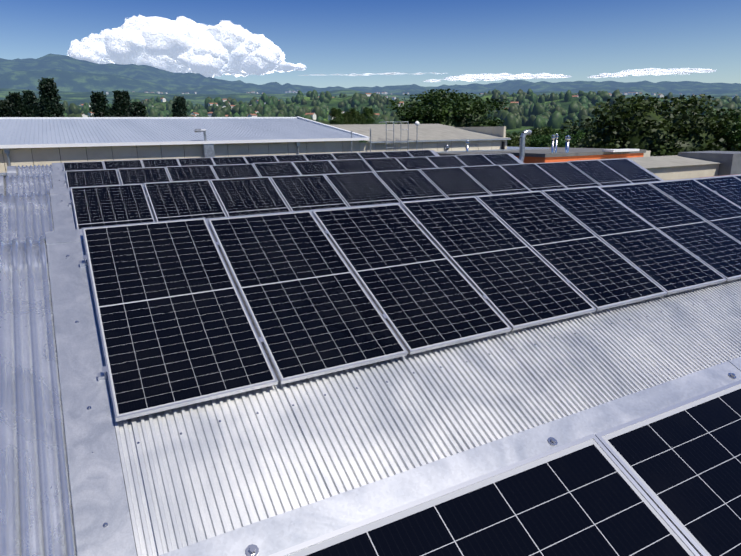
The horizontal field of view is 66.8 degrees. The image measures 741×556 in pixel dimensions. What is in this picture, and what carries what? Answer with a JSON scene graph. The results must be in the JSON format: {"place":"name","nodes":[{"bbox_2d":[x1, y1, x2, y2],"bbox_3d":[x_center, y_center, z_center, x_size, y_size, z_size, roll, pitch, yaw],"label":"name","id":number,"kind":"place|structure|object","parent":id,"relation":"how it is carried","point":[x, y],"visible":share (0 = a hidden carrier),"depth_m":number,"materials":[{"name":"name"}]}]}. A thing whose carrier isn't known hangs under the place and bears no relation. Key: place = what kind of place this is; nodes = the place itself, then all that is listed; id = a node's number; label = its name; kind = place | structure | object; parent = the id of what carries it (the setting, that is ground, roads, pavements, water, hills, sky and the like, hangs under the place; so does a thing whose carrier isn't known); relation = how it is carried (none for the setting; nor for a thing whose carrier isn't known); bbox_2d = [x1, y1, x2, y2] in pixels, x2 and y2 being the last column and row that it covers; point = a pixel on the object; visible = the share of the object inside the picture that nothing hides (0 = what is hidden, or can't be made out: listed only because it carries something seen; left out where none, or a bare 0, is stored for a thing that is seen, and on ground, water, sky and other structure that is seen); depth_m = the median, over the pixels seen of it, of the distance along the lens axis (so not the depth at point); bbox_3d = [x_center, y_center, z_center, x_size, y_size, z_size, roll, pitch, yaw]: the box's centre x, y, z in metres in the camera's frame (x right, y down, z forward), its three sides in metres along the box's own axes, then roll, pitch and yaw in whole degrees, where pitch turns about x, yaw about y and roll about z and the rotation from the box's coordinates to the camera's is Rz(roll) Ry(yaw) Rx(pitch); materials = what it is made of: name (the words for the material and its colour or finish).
{"place":"outdoors","nodes":[
{"label":"outdoors","id":0,"kind":"place"},
{"bbox_2d":[0,164,76,555],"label":"curved roof sheets","id":1,"kind":"object","parent":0,"point":[36,516],"visible":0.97,"depth_m":3.59,"materials":[{"name":"metal"}]},
{"bbox_2d":[67,14,284,77],"bbox_3d":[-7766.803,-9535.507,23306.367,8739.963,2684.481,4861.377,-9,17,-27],"label":"cloud","id":2,"kind":"structure","parent":0,"point":[181,44],"depth_m":21855.82,"materials":[{"name":"white"}]},
{"bbox_2d":[222,61,305,74],"bbox_3d":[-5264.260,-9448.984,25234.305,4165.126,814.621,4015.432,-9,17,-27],"label":"cloud","id":3,"kind":"structure","parent":0,"point":[286,67],"depth_m":24190.73,"materials":[{"name":"white"}]},
{"bbox_2d":[0,53,740,142],"bbox_3d":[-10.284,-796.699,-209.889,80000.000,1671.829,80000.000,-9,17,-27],"label":"terrain","id":4,"kind":"structure","parent":0,"point":[77,81],"depth_m":9107.65,"materials":[{"name":"plant"}]},
{"bbox_2d":[0,100,16,116],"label":"conifer tree","id":5,"kind":"object","parent":4,"relation":"on","point":[5,108],"visible":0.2,"depth_m":127.13,"materials":[{"name":"green plant"}]},
{"bbox_2d":[7,91,30,116],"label":"conifer tree","id":6,"kind":"object","parent":4,"relation":"on","point":[16,100],"visible":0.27,"depth_m":156.28,"materials":[{"name":"green plant"}]},
{"bbox_2d":[22,90,39,116],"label":"conifer tree","id":7,"kind":"object","parent":4,"relation":"on","point":[30,102],"visible":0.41,"depth_m":179.06,"materials":[{"name":"green plant"}]},
{"bbox_2d":[35,77,65,116],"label":"conifer tree","id":8,"kind":"object","parent":4,"relation":"on","point":[49,104],"visible":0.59,"depth_m":158.25,"materials":[{"name":"green plant"}]},
{"bbox_2d":[68,103,80,113],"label":"canopy","id":9,"kind":"object","parent":4,"relation":"on","point":[74,108],"visible":0.69,"depth_m":762.28,"materials":[{"name":"plant"}]},
{"bbox_2d":[89,91,113,146],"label":"conifer tree","id":10,"kind":"object","parent":4,"relation":"on","point":[99,101],"visible":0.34,"depth_m":139.43,"materials":[{"name":"green plant"}]},
{"bbox_2d":[111,90,131,116],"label":"conifer tree","id":11,"kind":"object","parent":4,"relation":"on","point":[120,108],"visible":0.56,"depth_m":215.45,"materials":[{"name":"green plant"}]},
{"bbox_2d":[122,90,132,116],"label":"conifer tree","id":12,"kind":"object","parent":4,"relation":"on","point":[130,105],"visible":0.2,"depth_m":242.76,"materials":[{"name":"green plant"}]},
{"bbox_2d":[132,101,147,147],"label":"conifer tree","id":13,"kind":"object","parent":4,"relation":"on","point":[139,110],"visible":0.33,"depth_m":144.17,"materials":[{"name":"green plant"}]},
{"bbox_2d":[149,108,158,116],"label":"tree","id":14,"kind":"object","parent":4,"relation":"on","point":[152,113],"visible":0.39,"depth_m":818.58,"materials":[{"name":"plant"}]},
{"bbox_2d":[171,100,185,116],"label":"conifer tree","id":15,"kind":"object","parent":4,"relation":"on","point":[177,109],"visible":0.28,"depth_m":171.47,"materials":[{"name":"green plant"}]},
{"bbox_2d":[174,96,188,116],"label":"conifer tree","id":16,"kind":"object","parent":4,"relation":"on","point":[182,100],"visible":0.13,"depth_m":182.87,"materials":[{"name":"green plant"}]},
{"bbox_2d":[214,97,221,104],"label":"tree","id":17,"kind":"object","parent":4,"relation":"on","point":[218,100],"visible":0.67,"depth_m":1124.49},
{"bbox_2d":[221,107,229,114],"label":"tree","id":18,"kind":"object","parent":4,"relation":"on","point":[226,110],"visible":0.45,"depth_m":797.41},
{"bbox_2d":[223,100,230,111],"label":"tree","id":19,"kind":"object","parent":4,"relation":"on","point":[226,103],"visible":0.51,"depth_m":916.41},
{"bbox_2d":[231,105,239,114],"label":"tree","id":20,"kind":"object","parent":4,"relation":"on","point":[234,109],"visible":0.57,"depth_m":786.41,"materials":[{"name":"plant"}]},
{"bbox_2d":[239,103,245,112],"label":"tree","id":21,"kind":"object","parent":4,"relation":"on","point":[242,107],"visible":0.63,"depth_m":783.84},
{"bbox_2d":[247,108,255,113],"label":"tree","id":22,"kind":"object","parent":4,"relation":"on","point":[250,111],"visible":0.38,"depth_m":736.60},
{"bbox_2d":[0,126,506,172],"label":"building precast walls","id":23,"kind":"structure","parent":4,"relation":"on","point":[24,157],"depth_m":31.70,"materials":[{"name":"concrete"}]},
{"bbox_2d":[4,129,299,165],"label":"vent pipes","id":24,"kind":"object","parent":23,"relation":"attached to","point":[208,150],"depth_m":30.94,"materials":[{"name":"metal"}]},
{"bbox_2d":[0,118,364,144],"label":"roof","id":25,"kind":"structure","parent":23,"relation":"on","point":[38,131],"depth_m":34.54,"materials":[{"name":"white"}]},
{"bbox_2d":[0,117,368,148],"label":"blue building roof trims","id":26,"kind":"object","parent":23,"relation":"attached to","point":[166,143],"visible":0.96,"depth_m":32.75,"materials":[{"name":"metal"}]},
{"bbox_2d":[351,121,417,151],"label":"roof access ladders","id":27,"kind":"object","parent":23,"relation":"attached to","point":[386,137],"visible":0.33,"depth_m":36.21,"materials":[{"name":"metal"}]},
{"bbox_2d":[329,124,507,141],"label":"building roof","id":28,"kind":"structure","parent":23,"relation":"on","point":[430,132],"depth_m":41.75,"materials":[{"name":"metal"}]},
{"bbox_2d":[368,138,510,148],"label":"building trims","id":29,"kind":"object","parent":23,"relation":"on","point":[503,145],"visible":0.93,"depth_m":38.39,"materials":[{"name":"grey"}]},
{"bbox_2d":[445,134,570,152],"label":"roof vents","id":30,"kind":"object","parent":23,"relation":"on","point":[567,138],"visible":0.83,"depth_m":36.22,"materials":[{"name":"silver"}]},
{"bbox_2d":[519,129,531,161],"bbox_3d":[9.696,-7.489,35.955,1.189,3.903,0.432,-9,17,-27],"label":"vent pipe","id":31,"kind":"object","parent":23,"relation":"attached to","point":[524,133],"visible":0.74,"depth_m":35.63,"materials":[{"name":"metal"}]},
{"bbox_2d":[254,104,262,113],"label":"tree","id":32,"kind":"object","parent":4,"relation":"on","point":[258,108],"visible":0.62,"depth_m":781.32,"materials":[{"name":"plant"}]},
{"bbox_2d":[261,93,268,101],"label":"tree","id":33,"kind":"object","parent":4,"relation":"on","point":[264,97],"visible":0.64,"depth_m":1123.68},
{"bbox_2d":[263,104,271,109],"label":"tree","id":34,"kind":"object","parent":4,"relation":"on","point":[267,106],"visible":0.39,"depth_m":765.47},
{"bbox_2d":[266,98,273,104],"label":"tree","id":35,"kind":"object","parent":4,"relation":"on","point":[269,101],"visible":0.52,"depth_m":956.64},
{"bbox_2d":[266,111,274,116],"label":"tree","id":36,"kind":"object","parent":4,"relation":"on","point":[269,114],"visible":0.29,"depth_m":694.34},
{"bbox_2d":[272,97,277,106],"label":"tree","id":37,"kind":"object","parent":4,"relation":"on","point":[275,101],"visible":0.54,"depth_m":1009.75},
{"bbox_2d":[271,108,278,114],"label":"tree","id":38,"kind":"object","parent":4,"relation":"on","point":[275,110],"visible":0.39,"depth_m":760.71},
{"bbox_2d":[275,110,284,116],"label":"tree","id":39,"kind":"object","parent":4,"relation":"on","point":[281,112],"visible":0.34,"depth_m":692.58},
{"bbox_2d":[277,104,286,109],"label":"tree","id":40,"kind":"object","parent":4,"relation":"on","point":[280,106],"visible":0.47,"depth_m":943.07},
{"bbox_2d":[281,107,287,116],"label":"tree","id":41,"kind":"object","parent":4,"relation":"on","point":[285,111],"visible":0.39,"depth_m":760.76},
{"bbox_2d":[295,107,303,116],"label":"tree","id":42,"kind":"object","parent":4,"relation":"on","point":[300,112],"visible":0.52,"depth_m":725.23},
{"bbox_2d":[312,106,322,118],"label":"canopy","id":43,"kind":"object","parent":4,"relation":"on","point":[317,110],"visible":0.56,"depth_m":693.44,"materials":[{"name":"plant"}]},
{"bbox_2d":[319,103,327,112],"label":"tree","id":44,"kind":"object","parent":4,"relation":"on","point":[323,106],"visible":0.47,"depth_m":904.64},
{"bbox_2d":[322,97,329,102],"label":"tree","id":45,"kind":"object","parent":4,"relation":"on","point":[325,100],"visible":0.76,"depth_m":1017.79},
{"bbox_2d":[325,91,331,99],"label":"tree","id":46,"kind":"object","parent":4,"relation":"on","point":[328,95],"visible":0.68,"depth_m":1048.00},
{"bbox_2d":[328,107,339,124],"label":"poplar tree","id":47,"kind":"object","parent":4,"relation":"on","point":[333,112],"visible":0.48,"depth_m":315.83,"materials":[{"name":"green plant"}]},
{"bbox_2d":[334,108,343,124],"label":"poplar tree","id":48,"kind":"object","parent":4,"relation":"on","point":[339,114],"visible":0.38,"depth_m":319.53,"materials":[{"name":"green plant"}]},
{"bbox_2d":[338,101,344,107],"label":"tree","id":49,"kind":"object","parent":4,"relation":"on","point":[341,104],"visible":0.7,"depth_m":956.15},
{"bbox_2d":[339,113,347,124],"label":"poplar tree","id":50,"kind":"object","parent":4,"relation":"on","point":[345,121],"visible":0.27,"depth_m":324.31,"materials":[{"name":"green plant"}]},
{"bbox_2d":[344,103,350,111],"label":"tree","id":51,"kind":"object","parent":4,"relation":"on","point":[347,107],"visible":0.7,"depth_m":908.23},
{"bbox_2d":[345,111,353,124],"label":"poplar tree","id":52,"kind":"object","parent":4,"relation":"on","point":[348,115],"visible":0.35,"depth_m":327.50,"materials":[{"name":"green plant"}]},
{"bbox_2d":[348,108,357,123],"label":"poplar tree","id":53,"kind":"object","parent":4,"relation":"on","point":[353,115],"visible":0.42,"depth_m":331.21,"materials":[{"name":"green plant"}]},
{"bbox_2d":[351,92,360,101],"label":"canopy","id":54,"kind":"object","parent":4,"relation":"on","point":[356,96],"visible":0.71,"depth_m":927.50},
{"bbox_2d":[352,99,359,106],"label":"tree","id":55,"kind":"object","parent":4,"relation":"on","point":[356,102],"visible":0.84,"depth_m":921.91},
{"bbox_2d":[354,110,362,140],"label":"poplar tree","id":56,"kind":"object","parent":4,"relation":"on","point":[359,116],"visible":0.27,"depth_m":335.43,"materials":[{"name":"green plant"}]},
{"bbox_2d":[359,114,365,141],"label":"poplar tree","id":57,"kind":"object","parent":4,"relation":"on","point":[362,120],"visible":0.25,"depth_m":339.93,"materials":[{"name":"green plant"}]},
{"bbox_2d":[359,93,367,101],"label":"tree","id":58,"kind":"object","parent":4,"relation":"on","point":[364,96],"visible":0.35,"depth_m":984.27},
{"bbox_2d":[362,107,372,141],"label":"poplar tree","id":59,"kind":"object","parent":4,"relation":"on","point":[366,110],"visible":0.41,"depth_m":343.38,"materials":[{"name":"green plant"}]},
{"bbox_2d":[367,108,376,123],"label":"poplar tree","id":60,"kind":"object","parent":4,"relation":"on","point":[372,114],"visible":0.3,"depth_m":346.76,"materials":[{"name":"green plant"}]},
{"bbox_2d":[373,100,380,108],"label":"tree","id":61,"kind":"object","parent":4,"relation":"on","point":[376,102],"visible":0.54,"depth_m":906.26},
{"bbox_2d":[380,115,389,122],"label":"tree","id":62,"kind":"object","parent":4,"relation":"on","point":[386,118],"visible":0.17,"depth_m":497.43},
{"bbox_2d":[61,90,734,119],"bbox_3d":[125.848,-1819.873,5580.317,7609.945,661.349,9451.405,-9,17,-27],"label":"hill houses","id":63,"kind":"structure","parent":4,"relation":"on","point":[313,115],"depth_m":1136.39,"materials":[{"name":"white"}]},
{"bbox_2d":[393,114,402,123],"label":"tree","id":64,"kind":"object","parent":4,"relation":"on","point":[396,119],"visible":0.09,"depth_m":479.57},
{"bbox_2d":[385,88,520,145],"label":"broad tree","id":65,"kind":"object","parent":4,"relation":"on","point":[442,108],"visible":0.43,"depth_m":89.91,"materials":[{"name":"green plant"}]},
{"bbox_2d":[491,91,498,101],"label":"tree","id":66,"kind":"object","parent":4,"relation":"on","point":[495,95],"visible":0.47,"depth_m":958.71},
{"bbox_2d":[500,110,508,119],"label":"tree","id":67,"kind":"object","parent":4,"relation":"on","point":[504,114],"visible":0.16,"depth_m":585.05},
{"bbox_2d":[503,112,515,128],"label":"canopy","id":68,"kind":"object","parent":4,"relation":"on","point":[510,121],"visible":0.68,"depth_m":557.44,"materials":[{"name":"plant"}]},
{"bbox_2d":[507,105,516,112],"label":"tree","id":69,"kind":"object","parent":4,"relation":"on","point":[511,108],"visible":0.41,"depth_m":709.19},
{"bbox_2d":[516,114,521,127],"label":"tree","id":70,"kind":"object","parent":4,"relation":"on","point":[518,117],"visible":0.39,"depth_m":568.03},
{"bbox_2d":[516,94,523,104],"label":"tree","id":71,"kind":"object","parent":4,"relation":"on","point":[520,97],"visible":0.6,"depth_m":921.87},
{"bbox_2d":[521,117,527,125],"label":"tree","id":72,"kind":"object","parent":4,"relation":"on","point":[524,121],"visible":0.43,"depth_m":596.51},
{"bbox_2d":[507,134,546,146],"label":"bush","id":73,"kind":"object","parent":4,"relation":"on","point":[515,142],"visible":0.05,"depth_m":90.46,"materials":[{"name":"green plant"}]},
{"bbox_2d":[528,104,533,116],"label":"tree","id":74,"kind":"object","parent":4,"relation":"on","point":[530,110],"visible":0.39,"depth_m":682.99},
{"bbox_2d":[527,115,535,126],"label":"canopy","id":75,"kind":"object","parent":4,"relation":"on","point":[531,119],"visible":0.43,"depth_m":587.11,"materials":[{"name":"plant"}]},
{"bbox_2d":[528,93,535,103],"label":"tree","id":76,"kind":"object","parent":4,"relation":"on","point":[532,97],"visible":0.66,"depth_m":908.18,"materials":[{"name":"plant"}]},
{"bbox_2d":[532,103,545,115],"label":"canopy","id":77,"kind":"object","parent":4,"relation":"on","point":[539,108],"visible":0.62,"depth_m":669.53,"materials":[{"name":"plant"}]},
{"bbox_2d":[533,115,545,128],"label":"canopy","id":78,"kind":"object","parent":4,"relation":"on","point":[539,122],"visible":0.7,"depth_m":540.75,"materials":[{"name":"plant"}]},
{"bbox_2d":[538,95,544,102],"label":"tree","id":79,"kind":"object","parent":4,"relation":"on","point":[541,98],"visible":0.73,"depth_m":953.01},
{"bbox_2d":[527,127,560,137],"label":"bush","id":80,"kind":"object","parent":4,"relation":"on","point":[543,130],"visible":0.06,"depth_m":114.76,"materials":[{"name":"green plant"}]},
{"bbox_2d":[550,92,557,100],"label":"tree","id":81,"kind":"object","parent":4,"relation":"on","point":[553,96],"visible":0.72,"depth_m":980.51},
{"bbox_2d":[547,111,563,128],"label":"tree","id":82,"kind":"object","parent":4,"relation":"on","point":[555,120],"visible":0.71,"depth_m":538.15,"materials":[{"name":"plant"}]},
{"bbox_2d":[526,129,586,147],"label":"bush","id":83,"kind":"object","parent":4,"relation":"on","point":[544,140],"visible":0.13,"depth_m":83.39,"materials":[{"name":"green plant"}]},
{"bbox_2d":[552,106,561,114],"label":"tree","id":84,"kind":"object","parent":4,"relation":"on","point":[558,108],"visible":0.44,"depth_m":665.22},
{"bbox_2d":[564,90,571,101],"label":"tree","id":85,"kind":"object","parent":4,"relation":"on","point":[568,96],"visible":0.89,"depth_m":907.00,"materials":[{"name":"plant"}]},
{"bbox_2d":[566,112,575,119],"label":"tree","id":86,"kind":"object","parent":4,"relation":"on","point":[570,116],"visible":0.32,"depth_m":593.22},
{"bbox_2d":[568,101,579,113],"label":"canopy","id":87,"kind":"object","parent":4,"relation":"on","point":[573,106],"visible":0.67,"depth_m":671.72,"materials":[{"name":"plant"}]},
{"bbox_2d":[571,115,577,125],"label":"tree","id":88,"kind":"object","parent":4,"relation":"on","point":[574,118],"visible":0.31,"depth_m":560.58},
{"bbox_2d":[561,129,591,138],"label":"bush","id":89,"kind":"object","parent":4,"relation":"on","point":[582,134],"depth_m":85.20,"materials":[{"name":"green plant"}]},
{"bbox_2d":[577,108,587,119],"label":"canopy","id":90,"kind":"object","parent":4,"relation":"on","point":[583,111],"visible":0.47,"depth_m":627.35,"materials":[{"name":"plant"}]},
{"bbox_2d":[580,98,587,104],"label":"tree","id":91,"kind":"object","parent":4,"relation":"on","point":[583,100],"visible":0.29,"depth_m":824.52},
{"bbox_2d":[578,115,591,125],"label":"canopy","id":92,"kind":"object","parent":4,"relation":"on","point":[583,117],"visible":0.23,"depth_m":534.48,"materials":[{"name":"plant"}]},
{"bbox_2d":[587,91,593,100],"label":"tree","id":93,"kind":"object","parent":4,"relation":"on","point":[590,95],"visible":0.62,"depth_m":896.19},
{"bbox_2d":[598,91,609,100],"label":"canopy","id":94,"kind":"object","parent":4,"relation":"on","point":[604,95],"visible":0.63,"depth_m":886.52,"materials":[{"name":"plant"}]},
{"bbox_2d":[547,93,740,155],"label":"broad tree","id":95,"kind":"object","parent":4,"relation":"on","point":[639,122],"visible":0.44,"depth_m":58.22,"materials":[{"name":"green plant"}]},
{"bbox_2d":[643,151,740,180],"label":"buildings","id":96,"kind":"structure","parent":4,"relation":"on","point":[730,161],"depth_m":34.21,"materials":[{"name":"concrete"}]},
{"bbox_2d":[576,155,721,168],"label":"flat roof","id":97,"kind":"structure","parent":96,"relation":"on","point":[661,161],"depth_m":34.12,"materials":[{"name":"concrete"}]},
{"bbox_2d":[714,99,722,107],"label":"tree","id":98,"kind":"object","parent":4,"relation":"on","point":[720,102],"visible":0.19,"depth_m":689.91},
{"bbox_2d":[716,108,740,150],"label":"broad tree","id":99,"kind":"object","parent":4,"relation":"on","point":[737,135],"visible":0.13,"depth_m":59.33,"materials":[{"name":"green plant"}]},
{"bbox_2d":[720,102,736,109],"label":"canopy","id":100,"kind":"object","parent":4,"relation":"on","point":[732,105],"visible":0.27,"depth_m":652.88,"materials":[{"name":"plant"}]},
{"bbox_2d":[732,95,739,103],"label":"tree","id":101,"kind":"object","parent":4,"relation":"on","point":[736,99],"visible":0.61,"depth_m":965.60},
{"bbox_2d":[0,0,740,87],"label":"sky","id":102,"kind":"structure","parent":0,"point":[579,40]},
{"bbox_2d":[303,72,446,75],"bbox_3d":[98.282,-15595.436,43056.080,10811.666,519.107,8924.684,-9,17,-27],"label":"cloud","id":103,"kind":"structure","parent":0,"point":[368,74],"depth_m":41920.48,"materials":[{"name":"white"}]},
{"bbox_2d":[45,153,740,555],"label":"ribbed roof sheets","id":104,"kind":"object","parent":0,"point":[205,475],"visible":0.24,"depth_m":3.99,"materials":[{"name":"metal"}]},
{"bbox_2d":[424,73,569,81],"bbox_3d":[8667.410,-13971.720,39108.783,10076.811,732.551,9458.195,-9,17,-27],"label":"cloud","id":105,"kind":"structure","parent":0,"point":[469,77],"depth_m":37888.51,"materials":[{"name":"white"}]},
{"bbox_2d":[436,146,645,162],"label":"red building","id":106,"kind":"structure","parent":0,"point":[539,155],"depth_m":37.67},
{"bbox_2d":[587,68,715,77],"bbox_3d":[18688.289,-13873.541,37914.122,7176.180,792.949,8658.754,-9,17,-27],"label":"cloud","id":107,"kind":"structure","parent":0,"point":[649,71],"depth_m":36749.94,"materials":[{"name":"white"}]},
{"bbox_3d":[2.677,5.279,9.342,14.363,9.000,26.937,-9,17,-27],"label":"hall body","id":108,"kind":"object","parent":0,"visible":0},
{"bbox_2d":[0,150,740,555],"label":"roof flashings","id":109,"kind":"object","parent":108,"relation":"on","point":[98,490],"visible":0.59,"depth_m":2.92,"materials":[{"name":"metal"}]},
{"bbox_2d":[62,155,717,380],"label":"panel clamps","id":110,"kind":"object","parent":109,"relation":"on","point":[103,375],"visible":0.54,"depth_m":4.70,"materials":[{"name":"silver metal"}]},
{"bbox_2d":[59,154,735,555],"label":"roof screws","id":111,"kind":"object","parent":109,"relation":"attached to","point":[251,548],"visible":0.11,"depth_m":1.54,"materials":[{"name":"metal"}]},
{"bbox_2d":[63,150,740,555],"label":"solar panels","id":112,"kind":"object","parent":109,"relation":"on","point":[175,324],"visible":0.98,"depth_m":4.90,"materials":[{"name":"glass"}]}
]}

